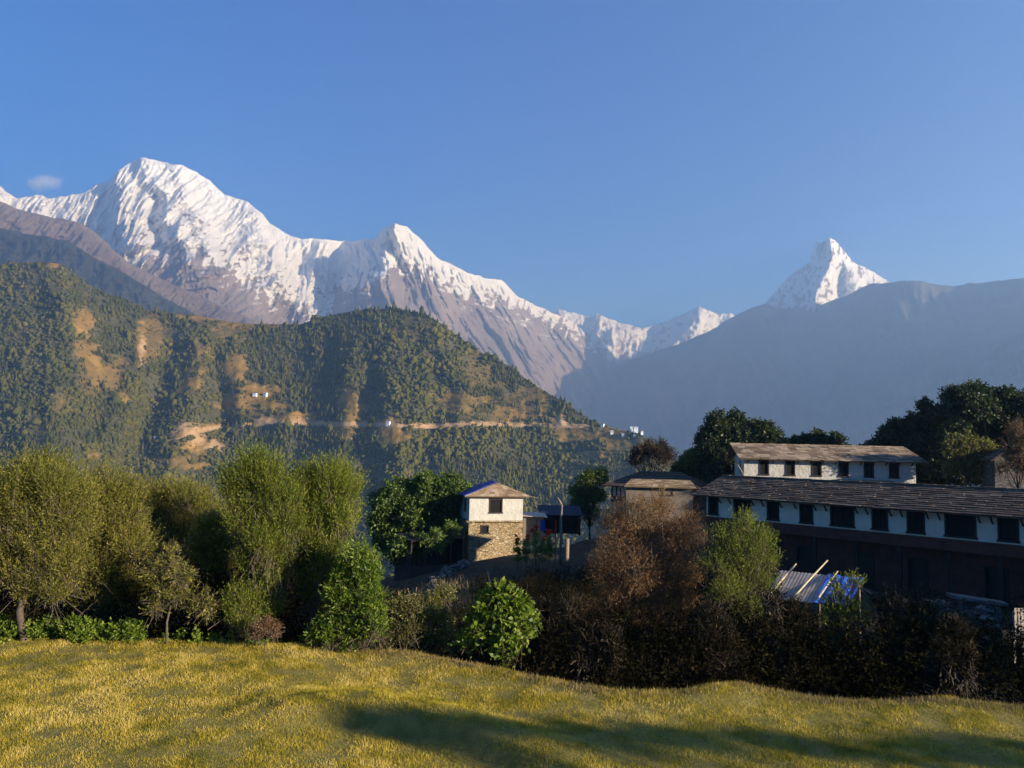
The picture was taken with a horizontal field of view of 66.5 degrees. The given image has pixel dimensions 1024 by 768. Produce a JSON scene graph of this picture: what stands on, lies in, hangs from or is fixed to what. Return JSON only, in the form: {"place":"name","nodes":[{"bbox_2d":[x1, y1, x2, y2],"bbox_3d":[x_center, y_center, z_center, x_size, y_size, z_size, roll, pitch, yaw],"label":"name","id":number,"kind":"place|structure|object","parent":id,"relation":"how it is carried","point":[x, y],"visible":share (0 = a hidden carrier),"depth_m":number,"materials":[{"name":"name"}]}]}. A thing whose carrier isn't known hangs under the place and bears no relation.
{"place":"outdoors","nodes":[
{"label":"outdoors","id":0,"kind":"place"},
{"bbox_2d":[0,228,197,315],"bbox_3d":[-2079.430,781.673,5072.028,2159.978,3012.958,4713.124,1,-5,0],"label":"mountain slope","id":1,"kind":"structure","parent":0,"point":[19,247],"depth_m":4029.88,"materials":[{"name":"stone"}]},
{"bbox_2d":[0,201,265,323],"bbox_3d":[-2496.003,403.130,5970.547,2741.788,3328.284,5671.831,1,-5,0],"label":"mountain slope","id":2,"kind":"structure","parent":0,"point":[84,238],"depth_m":5142.18,"materials":[{"name":"brown plant"}]},
{"bbox_2d":[0,157,618,422],"bbox_3d":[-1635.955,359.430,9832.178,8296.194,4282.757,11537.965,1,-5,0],"label":"mountain","id":3,"kind":"structure","parent":0,"point":[190,230],"depth_m":6935.00,"materials":[{"name":"white snow"}]},
{"bbox_2d":[0,262,674,616],"bbox_3d":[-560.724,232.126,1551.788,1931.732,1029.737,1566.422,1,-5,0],"label":"hill","id":4,"kind":"structure","parent":0,"point":[95,367],"depth_m":1416.51,"materials":[{"name":"green plant"}]},
{"bbox_2d":[0,261,673,613],"bbox_3d":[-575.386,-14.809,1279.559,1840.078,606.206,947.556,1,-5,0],"label":"forest","id":5,"kind":"object","parent":4,"relation":"on","point":[548,487],"visible":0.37,"depth_m":1382.19,"materials":[{"name":"green plant"}]},
{"bbox_2d":[168,423,588,440],"bbox_3d":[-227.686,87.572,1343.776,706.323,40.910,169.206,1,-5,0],"label":"dirt road","id":6,"kind":"structure","parent":0,"point":[392,426],"depth_m":1299.39,"materials":[{"name":"beige soil"}]},
{"bbox_2d":[0,496,1023,767],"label":"ground","id":7,"kind":"structure","parent":0,"point":[492,568],"depth_m":14.57,"materials":[{"name":"green plant"}]},
{"bbox_2d":[0,437,109,641],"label":"willow tree","id":8,"kind":"object","parent":7,"relation":"on","point":[29,489],"visible":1,"depth_m":19.41,"materials":[{"name":"green plant"}]},
{"bbox_2d":[55,448,170,629],"bbox_3d":[-10.736,4.938,20.853,3.026,6.482,2.806,1,-5,0],"label":"willow tree","id":9,"kind":"object","parent":7,"relation":"on","point":[122,529],"visible":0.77,"depth_m":20.69,"materials":[{"name":"green plant"}]},
{"bbox_2d":[130,465,226,632],"bbox_3d":[-10.796,5.727,24.839,4.008,6.255,2.754,1,-5,0],"label":"willow tree","id":10,"kind":"object","parent":7,"relation":"on","point":[178,500],"visible":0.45,"depth_m":24.77,"materials":[{"name":"green plant"}]},
{"bbox_2d":[0,611,359,652],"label":"weeds","id":11,"kind":"object","parent":7,"relation":"on","point":[85,629],"visible":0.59,"depth_m":19.47,"materials":[{"name":"green plant"}]},
{"bbox_2d":[138,538,225,645],"bbox_3d":[-8.197,5.223,19.293,2.205,2.928,1.341,1,-5,0],"label":"sapling","id":12,"kind":"object","parent":7,"relation":"on","point":[174,575],"visible":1,"depth_m":19.22,"materials":[{"name":"green plant"}]},
{"bbox_2d":[179,505,245,633],"bbox_3d":[-8.824,6.140,23.166,2.083,5.193,1.877,4,-6,-33],"label":"willow tree","id":13,"kind":"object","parent":7,"relation":"on","point":[213,542],"visible":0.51,"depth_m":23.00,"materials":[{"name":"green plant"}]},
{"bbox_2d":[208,434,315,644],"bbox_3d":[-6.498,4.178,20.167,2.545,5.810,2.336,5,-6,-36],"label":"willow tree","id":14,"kind":"object","parent":7,"relation":"on","point":[257,489],"visible":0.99,"depth_m":19.94,"materials":[{"name":"green plant"}]},
{"bbox_2d":[244,613,284,651],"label":"ruddy shrub","id":15,"kind":"object","parent":7,"relation":"on","point":[264,627],"visible":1,"depth_m":18.74,"materials":[{"name":"brown plant"}]},
{"bbox_2d":[284,445,372,642],"bbox_3d":[-5.092,5.058,20.654,2.639,6.878,2.205,1,-5,0],"label":"willow tree","id":16,"kind":"object","parent":7,"relation":"on","point":[326,482],"visible":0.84,"depth_m":20.49,"materials":[{"name":"green plant"}]},
{"bbox_2d":[303,534,397,655],"bbox_3d":[-3.966,5.298,19.267,2.539,3.217,1.679,1,-5,0],"label":"leafy bush","id":17,"kind":"object","parent":7,"relation":"on","point":[354,594],"visible":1,"depth_m":19.00,"materials":[{"name":"green plant"}]},
{"bbox_2d":[398,587,432,597],"bbox_3d":[-5.960,13.742,49.832,0.328,2.062,6.329,0,-5,19],"label":"stick fence","id":18,"kind":"object","parent":7,"relation":"on","point":[415,592],"visible":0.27,"depth_m":49.46,"materials":[{"name":"wood"}]},
{"bbox_2d":[364,467,475,568],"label":"fig tree","id":19,"kind":"object","parent":7,"relation":"on","point":[428,501],"visible":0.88,"depth_m":72.06,"materials":[{"name":"green plant"}]},
{"bbox_2d":[379,590,465,657],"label":"bush","id":20,"kind":"object","parent":7,"relation":"on","point":[410,621],"visible":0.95,"depth_m":19.63,"materials":[{"name":"green plant"}]},
{"bbox_2d":[394,532,465,580],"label":"shed","id":21,"kind":"structure","parent":7,"relation":"on","point":[407,569],"depth_m":66.85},
{"bbox_2d":[401,581,458,658],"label":"dry shrub","id":22,"kind":"object","parent":7,"relation":"on","point":[444,593],"visible":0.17,"depth_m":21.98,"materials":[{"name":"green plant"}]},
{"bbox_2d":[412,558,469,597],"bbox_3d":[-5.422,15.233,60.548,1.994,2.372,10.071,0,-5,17],"label":"stone heap","id":23,"kind":"object","parent":7,"relation":"on","point":[445,572],"visible":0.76,"depth_m":60.93,"materials":[{"name":"grey stone"}]},
{"bbox_2d":[447,567,544,670],"bbox_3d":[-0.395,6.779,18.960,2.317,4.481,1.377,0,-5,16],"label":"leaved bush","id":24,"kind":"object","parent":7,"relation":"on","point":[501,616],"visible":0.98,"depth_m":18.81,"materials":[{"name":"green plant"}]},
{"bbox_2d":[458,481,537,562],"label":"stone house","id":25,"kind":"structure","parent":7,"relation":"on","point":[491,515],"depth_m":69.90,"materials":[{"name":"stone"}]},
{"bbox_2d":[464,498,466,511],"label":"side window","id":26,"kind":"structure","parent":25,"relation":"in","point":[465,499],"depth_m":70.86,"materials":[{"name":"black glass"}]},
{"bbox_2d":[480,525,489,533],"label":"window","id":27,"kind":"structure","parent":25,"relation":"in","point":[484,529],"depth_m":69.59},
{"bbox_2d":[488,498,502,513],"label":"window","id":28,"kind":"structure","parent":25,"relation":"in","point":[493,509],"depth_m":70.07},
{"bbox_2d":[0,536,1023,705],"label":"undergrowth","id":29,"kind":"object","parent":7,"relation":"on","point":[645,661],"visible":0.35,"depth_m":19.97,"materials":[{"name":"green plant"}]},
{"bbox_2d":[513,534,521,569],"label":"flowering plant","id":30,"kind":"object","parent":7,"relation":"on","point":[517,542],"visible":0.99,"depth_m":61.11,"materials":[{"name":"green plant"}]},
{"bbox_2d":[521,534,533,571],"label":"flowering plant","id":31,"kind":"object","parent":7,"relation":"on","point":[525,543],"visible":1,"depth_m":60.10,"materials":[{"name":"green plant"}]},
{"bbox_2d":[527,525,540,564],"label":"flowering plant","id":32,"kind":"object","parent":7,"relation":"on","point":[533,543],"visible":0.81,"depth_m":62.16,"materials":[{"name":"green plant"}]},
{"bbox_2d":[522,511,547,538],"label":"hut","id":33,"kind":"object","parent":7,"relation":"on","point":[529,520],"visible":0.57,"depth_m":74.24,"materials":[{"name":"grey paint"}]},
{"bbox_2d":[536,533,548,566],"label":"flowering plant","id":34,"kind":"object","parent":7,"relation":"on","point":[540,549],"visible":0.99,"depth_m":59.59,"materials":[{"name":"green plant"}]},
{"bbox_2d":[543,529,554,558],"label":"flowering plant","id":35,"kind":"object","parent":7,"relation":"on","point":[550,546],"visible":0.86,"depth_m":61.11,"materials":[{"name":"green plant"}]},
{"bbox_2d":[536,518,562,538],"bbox_3d":[3.010,12.842,63.231,2.153,3.963,0.060,1,-5,-1],"label":"clothes line","id":36,"kind":"object","parent":7,"relation":"on","point":[562,527],"visible":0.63,"depth_m":63.32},
{"bbox_2d":[540,520,544,530],"bbox_3d":[2.490,11.478,63.284,0.400,0.860,0.050,1,-5,0],"label":"blue cloth","id":37,"kind":"object","parent":36,"relation":"hanging from","point":[542,525],"visible":0.98,"depth_m":63.27,"materials":[{"name":"blue fabric"}]},
{"bbox_2d":[554,520,556,556],"bbox_3d":[3.365,12.385,60.686,0.238,3.600,0.237,1,-5,0],"label":"flower spike","id":38,"kind":"object","parent":7,"relation":"on","point":[555,523],"visible":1,"depth_m":60.72,"materials":[{"name":"green plant"}]},
{"bbox_2d":[529,585,586,678],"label":"dark shrub","id":39,"kind":"object","parent":7,"relation":"on","point":[551,610],"visible":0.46,"depth_m":20.86,"materials":[{"name":"green plant"}]},
{"bbox_2d":[537,505,582,535],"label":"shed","id":40,"kind":"structure","parent":7,"relation":"on","point":[572,515],"depth_m":79.75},
{"bbox_2d":[557,497,562,564],"bbox_3d":[3.649,11.470,60.219,0.503,5.497,0.212,3,-5,-20],"label":"wooden pole","id":41,"kind":"object","parent":7,"relation":"on","point":[560,549],"visible":0.91,"depth_m":60.18,"materials":[{"name":"wood"}]},
{"bbox_2d":[564,538,568,576],"bbox_3d":[3.791,12.206,54.179,0.334,2.945,0.340,1,-5,0],"label":"stump post","id":42,"kind":"object","parent":7,"relation":"on","point":[567,550],"visible":0.6,"depth_m":54.10,"materials":[{"name":"brown wood"}]},
{"bbox_2d":[566,465,610,538],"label":"leafy tree","id":43,"kind":"object","parent":7,"relation":"on","point":[587,492],"visible":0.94,"depth_m":82.90,"materials":[{"name":"green plant"}]},
{"bbox_2d":[566,617,628,688],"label":"dark shrub","id":44,"kind":"object","parent":7,"relation":"on","point":[594,637],"visible":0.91,"depth_m":18.55,"materials":[{"name":"green plant"}]},
{"bbox_2d":[565,482,712,648],"bbox_3d":[4.755,6.650,28.321,4.729,6.361,4.722,-2,-6,36],"label":"brown shrub","id":45,"kind":"object","parent":7,"relation":"on","point":[675,550],"visible":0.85,"depth_m":27.90,"materials":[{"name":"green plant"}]},
{"bbox_2d":[624,436,680,470],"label":"round tree","id":46,"kind":"object","parent":7,"relation":"on","point":[657,450],"visible":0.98,"depth_m":95.98,"materials":[{"name":"brown plant"}]},
{"bbox_2d":[602,471,707,533],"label":"old house","id":47,"kind":"structure","parent":7,"relation":"on","point":[615,485],"depth_m":75.18,"materials":[{"name":"grey stone"}]},
{"bbox_2d":[612,487,623,496],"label":"window","id":48,"kind":"structure","parent":47,"relation":"in","point":[615,489],"depth_m":75.04,"materials":[{"name":"black glass"}]},
{"bbox_2d":[624,479,695,529],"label":"annex","id":49,"kind":"object","parent":7,"relation":"on","point":[682,490],"visible":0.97,"depth_m":69.19,"materials":[{"name":"stone"}]},
{"bbox_2d":[668,447,702,480],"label":"leafy tree","id":50,"kind":"object","parent":7,"relation":"on","point":[687,462],"visible":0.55,"depth_m":84.82,"materials":[{"name":"green plant"}]},
{"bbox_2d":[360,575,1023,719],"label":"dry grass","id":51,"kind":"structure","parent":7,"relation":"on","point":[570,684],"depth_m":16.42,"materials":[{"name":"plant"}]},
{"bbox_2d":[681,593,747,686],"bbox_3d":[4.986,7.495,19.290,1.700,4.676,1.405,1,-5,0],"label":"dark shrub","id":52,"kind":"object","parent":7,"relation":"on","point":[705,612],"visible":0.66,"depth_m":19.17,"materials":[{"name":"green plant"}]},
{"bbox_2d":[692,503,786,631],"bbox_3d":[7.633,6.810,26.545,3.230,5.522,2.322,3,-5,-24],"label":"green shrub","id":53,"kind":"object","parent":7,"relation":"on","point":[734,560],"visible":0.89,"depth_m":26.41,"materials":[{"name":"green plant"}]},
{"bbox_2d":[689,406,789,482],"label":"fig tree","id":54,"kind":"object","parent":7,"relation":"on","point":[717,434],"visible":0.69,"depth_m":77.88,"materials":[{"name":"green plant"}]},
{"bbox_2d":[755,583,822,694],"bbox_3d":[7.092,7.468,19.984,1.765,4.793,1.564,1,-5,0],"label":"dark shrub","id":55,"kind":"object","parent":7,"relation":"on","point":[797,609],"visible":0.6,"depth_m":19.87,"materials":[{"name":"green plant"}]},
{"bbox_2d":[768,570,860,648],"bbox_3d":[10.569,8.656,27.617,2.978,3.400,4.226,-2,-6,31],"label":"shelter","id":56,"kind":"object","parent":7,"relation":"on","point":[801,580],"visible":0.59,"depth_m":28.09,"materials":[{"name":"grey metal"}]},
{"bbox_2d":[767,563,796,596],"bbox_3d":[9.928,7.163,28.622,0.070,0.715,4.149,-2,-6,32],"label":"bamboo pole","id":57,"kind":"object","parent":56,"relation":"on","point":[787,573],"visible":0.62,"depth_m":29.03,"materials":[{"name":"beige wood"}]},
{"bbox_2d":[791,560,827,598],"bbox_3d":[10.676,6.982,27.928,0.070,0.982,4.088,-2,-6,38],"label":"bamboo pole","id":58,"kind":"object","parent":56,"relation":"on","point":[806,582],"visible":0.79,"depth_m":27.73,"materials":[{"name":"beige wood"}]},
{"bbox_2d":[813,574,862,604],"bbox_3d":[11.237,7.093,26.963,1.267,0.516,4.002,-2,-6,31],"label":"tarp","id":59,"kind":"object","parent":56,"relation":"on","point":[827,579],"visible":0.28,"depth_m":27.30,"materials":[{"name":"blue plastic"}]},
{"bbox_2d":[818,571,837,597],"bbox_3d":[11.142,7.022,27.453,0.070,0.395,4.178,-2,-6,31],"label":"bamboo pole","id":60,"kind":"object","parent":59,"relation":"on","point":[822,591],"visible":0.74,"depth_m":26.57,"materials":[{"name":"beige wood"}]},
{"bbox_2d":[783,426,850,444],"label":"fig tree","id":61,"kind":"object","parent":7,"relation":"on","point":[817,436],"visible":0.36,"depth_m":83.09,"materials":[{"name":"green plant"}]},
{"bbox_2d":[727,443,927,482],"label":"house","id":62,"kind":"structure","parent":7,"relation":"on","point":[891,464],"depth_m":69.62,"materials":[{"name":"white paint"}]},
{"bbox_2d":[759,460,769,475],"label":"window","id":63,"kind":"structure","parent":62,"relation":"in","point":[764,465],"depth_m":70.02,"materials":[{"name":"black glass"}]},
{"bbox_2d":[785,460,795,475],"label":"window","id":64,"kind":"structure","parent":62,"relation":"in","point":[789,466],"depth_m":69.78,"materials":[{"name":"black glass"}]},
{"bbox_2d":[811,461,822,476],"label":"window","id":65,"kind":"structure","parent":62,"relation":"in","point":[816,465],"depth_m":69.54,"materials":[{"name":"black glass"}]},
{"bbox_2d":[838,461,849,477],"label":"window","id":66,"kind":"structure","parent":62,"relation":"in","point":[843,467],"depth_m":69.32,"materials":[{"name":"black glass"}]},
{"bbox_2d":[863,462,874,477],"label":"window","id":67,"kind":"structure","parent":62,"relation":"in","point":[868,466],"depth_m":69.10,"materials":[{"name":"black glass"}]},
{"bbox_2d":[888,463,899,478],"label":"window","id":68,"kind":"structure","parent":62,"relation":"in","point":[893,469],"depth_m":68.88,"materials":[{"name":"black glass"}]},
{"bbox_2d":[807,568,875,696],"bbox_3d":[8.454,7.297,20.022,1.851,5.154,1.304,1,-5,0],"label":"thin shrub","id":69,"kind":"object","parent":7,"relation":"on","point":[830,606],"visible":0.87,"depth_m":20.05,"materials":[{"name":"green plant"}]},
{"bbox_2d":[691,475,1023,608],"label":"long house","id":70,"kind":"structure","parent":7,"relation":"on","point":[966,540],"depth_m":45.52,"materials":[{"name":"grey paint"}]},
{"bbox_2d":[707,497,718,515],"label":"window","id":71,"kind":"structure","parent":70,"relation":"in","point":[712,501],"depth_m":54.17,"materials":[{"name":"black glass"}]},
{"bbox_2d":[732,499,750,517],"bbox_3d":[15.483,8.293,52.407,0.250,1.390,1.440,5,-6,-41],"label":"window","id":72,"kind":"structure","parent":70,"relation":"in","point":[736,502],"depth_m":52.54,"materials":[{"name":"black glass"}]},
{"bbox_2d":[766,501,779,521],"bbox_3d":[16.976,8.185,50.707,0.250,1.390,0.960,5,-6,-41],"label":"window","id":73,"kind":"structure","parent":70,"relation":"in","point":[772,507],"depth_m":50.73,"materials":[{"name":"black glass"}]},
{"bbox_2d":[795,544,812,573],"bbox_3d":[18.711,11.304,49.785,0.210,2.020,1.240,5,-6,-41],"label":"door","id":74,"kind":"structure","parent":70,"relation":"in","point":[804,563],"depth_m":49.87,"materials":[{"name":"brown wood"}]},
{"bbox_2d":[798,504,813,524],"bbox_3d":[18.489,8.075,48.987,0.250,1.390,1.000,5,-6,-41],"label":"window","id":75,"kind":"structure","parent":70,"relation":"in","point":[805,510],"depth_m":49.02,"materials":[{"name":"black glass"}]},
{"bbox_2d":[829,506,855,527],"bbox_3d":[20.007,7.965,47.260,0.250,1.390,1.600,5,-6,-41],"label":"window","id":76,"kind":"structure","parent":70,"relation":"in","point":[840,516],"depth_m":47.27,"materials":[{"name":"black glass"}]},
{"bbox_2d":[858,551,874,585],"bbox_3d":[21.216,11.122,46.936,0.210,2.020,1.240,5,-6,-41],"label":"door","id":77,"kind":"structure","parent":70,"relation":"in","point":[865,560],"depth_m":46.88,"materials":[{"name":"brown wood"}]},
{"bbox_2d":[870,509,888,531],"bbox_3d":[21.489,7.858,45.574,0.250,1.390,1.040,5,-6,-41],"label":"window","id":78,"kind":"structure","parent":70,"relation":"in","point":[876,514],"depth_m":45.61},
{"bbox_2d":[905,511,925,534],"bbox_3d":[22.809,7.762,44.073,0.250,1.390,1.080,5,-6,-41],"label":"window","id":79,"kind":"structure","parent":70,"relation":"in","point":[913,519],"depth_m":44.09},
{"bbox_2d":[906,557,928,591],"bbox_3d":[23.240,10.975,44.630,0.210,2.020,1.240,5,-6,-41],"label":"door","id":80,"kind":"structure","parent":70,"relation":"in","point":[917,568],"depth_m":44.69,"materials":[{"name":"brown wood"}]},
{"bbox_2d":[943,514,977,539],"bbox_3d":[24.327,7.652,42.347,0.250,1.390,1.680,5,-6,-41],"label":"window","id":81,"kind":"structure","parent":70,"relation":"in","point":[955,526],"depth_m":42.35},
{"bbox_2d":[983,566,1008,603],"bbox_3d":[25.858,10.786,41.655,0.210,2.020,1.240,5,-6,-41],"label":"door","id":82,"kind":"structure","parent":70,"relation":"in","point":[992,578],"depth_m":41.78,"materials":[{"name":"wood"}]},
{"bbox_2d":[996,518,1020,543],"bbox_3d":[25.836,7.543,40.630,0.250,1.390,1.080,5,-6,-41],"label":"window","id":83,"kind":"structure","parent":70,"relation":"in","point":[1008,532],"depth_m":40.64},
{"bbox_2d":[863,578,943,699],"bbox_3d":[9.897,7.375,19.532,2.052,4.968,1.811,1,-5,0],"label":"dark shrub","id":84,"kind":"object","parent":7,"relation":"on","point":[888,611],"visible":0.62,"depth_m":19.46,"materials":[{"name":"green plant"}]},
{"bbox_2d":[859,408,955,484],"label":"fig tree","id":85,"kind":"object","parent":7,"relation":"on","point":[912,432],"visible":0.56,"depth_m":75.67,"materials":[{"name":"green plant"}]},
{"bbox_2d":[899,598,1000,653],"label":"dry stone wall","id":86,"kind":"structure","parent":7,"relation":"on","point":[980,611],"depth_m":28.89,"materials":[{"name":"grey stone"}]},
{"bbox_2d":[920,611,985,700],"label":"dark shrub","id":87,"kind":"object","parent":7,"relation":"on","point":[942,681],"visible":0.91,"depth_m":17.96,"materials":[{"name":"green plant"}]},
{"bbox_2d":[936,430,999,485],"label":"yellow tree","id":88,"kind":"object","parent":7,"relation":"on","point":[968,445],"visible":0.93,"depth_m":65.35,"materials":[{"name":"green plant"}]},
{"bbox_2d":[914,378,1023,486],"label":"fig tree","id":89,"kind":"object","parent":7,"relation":"on","point":[979,409],"visible":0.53,"depth_m":71.06,"materials":[{"name":"green plant"}]},
{"bbox_2d":[946,592,1009,652],"bbox_3d":[17.568,9.133,29.425,1.976,2.283,0.712,0,-5,18],"label":"shelter","id":90,"kind":"object","parent":7,"relation":"on","point":[963,602],"visible":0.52,"depth_m":29.39,"materials":[{"name":"grey metal"}]},
{"bbox_2d":[979,448,1023,487],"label":"hut","id":91,"kind":"object","parent":7,"relation":"on","point":[990,480],"visible":0.44,"depth_m":62.75,"materials":[{"name":"grey stone"}]},
{"bbox_2d":[985,417,1023,487],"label":"bare shrub","id":92,"kind":"object","parent":7,"relation":"on","point":[1016,464],"visible":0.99,"depth_m":57.68,"materials":[{"name":"brown plant"}]},
{"bbox_2d":[1012,608,1023,661],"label":"metal sheet","id":93,"kind":"object","parent":7,"relation":"on","point":[1015,617],"visible":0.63,"depth_m":22.55,"materials":[{"name":"grey metal"}]},
{"bbox_2d":[0,0,1023,327],"label":"sky","id":94,"kind":"structure","parent":0,"point":[637,163],"materials":[{"name":"blue"}]},
{"bbox_2d":[553,306,733,363],"bbox_3d":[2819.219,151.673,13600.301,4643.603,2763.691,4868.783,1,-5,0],"label":"mountain","id":95,"kind":"structure","parent":0,"point":[623,343],"depth_m":12727.53,"materials":[{"name":"white snow"}]},
{"bbox_2d":[600,278,1023,484],"bbox_3d":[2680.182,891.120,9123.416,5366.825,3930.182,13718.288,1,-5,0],"label":"mountain ridge","id":96,"kind":"structure","parent":0,"point":[858,366],"depth_m":7515.98,"materials":[{"name":"stone"}]},
{"bbox_2d":[766,238,888,312],"bbox_3d":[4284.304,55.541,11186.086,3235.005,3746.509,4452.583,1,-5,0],"label":"mountain","id":97,"kind":"structure","parent":0,"point":[831,270],"depth_m":10019.08,"materials":[{"name":"white snow"}]}
]}

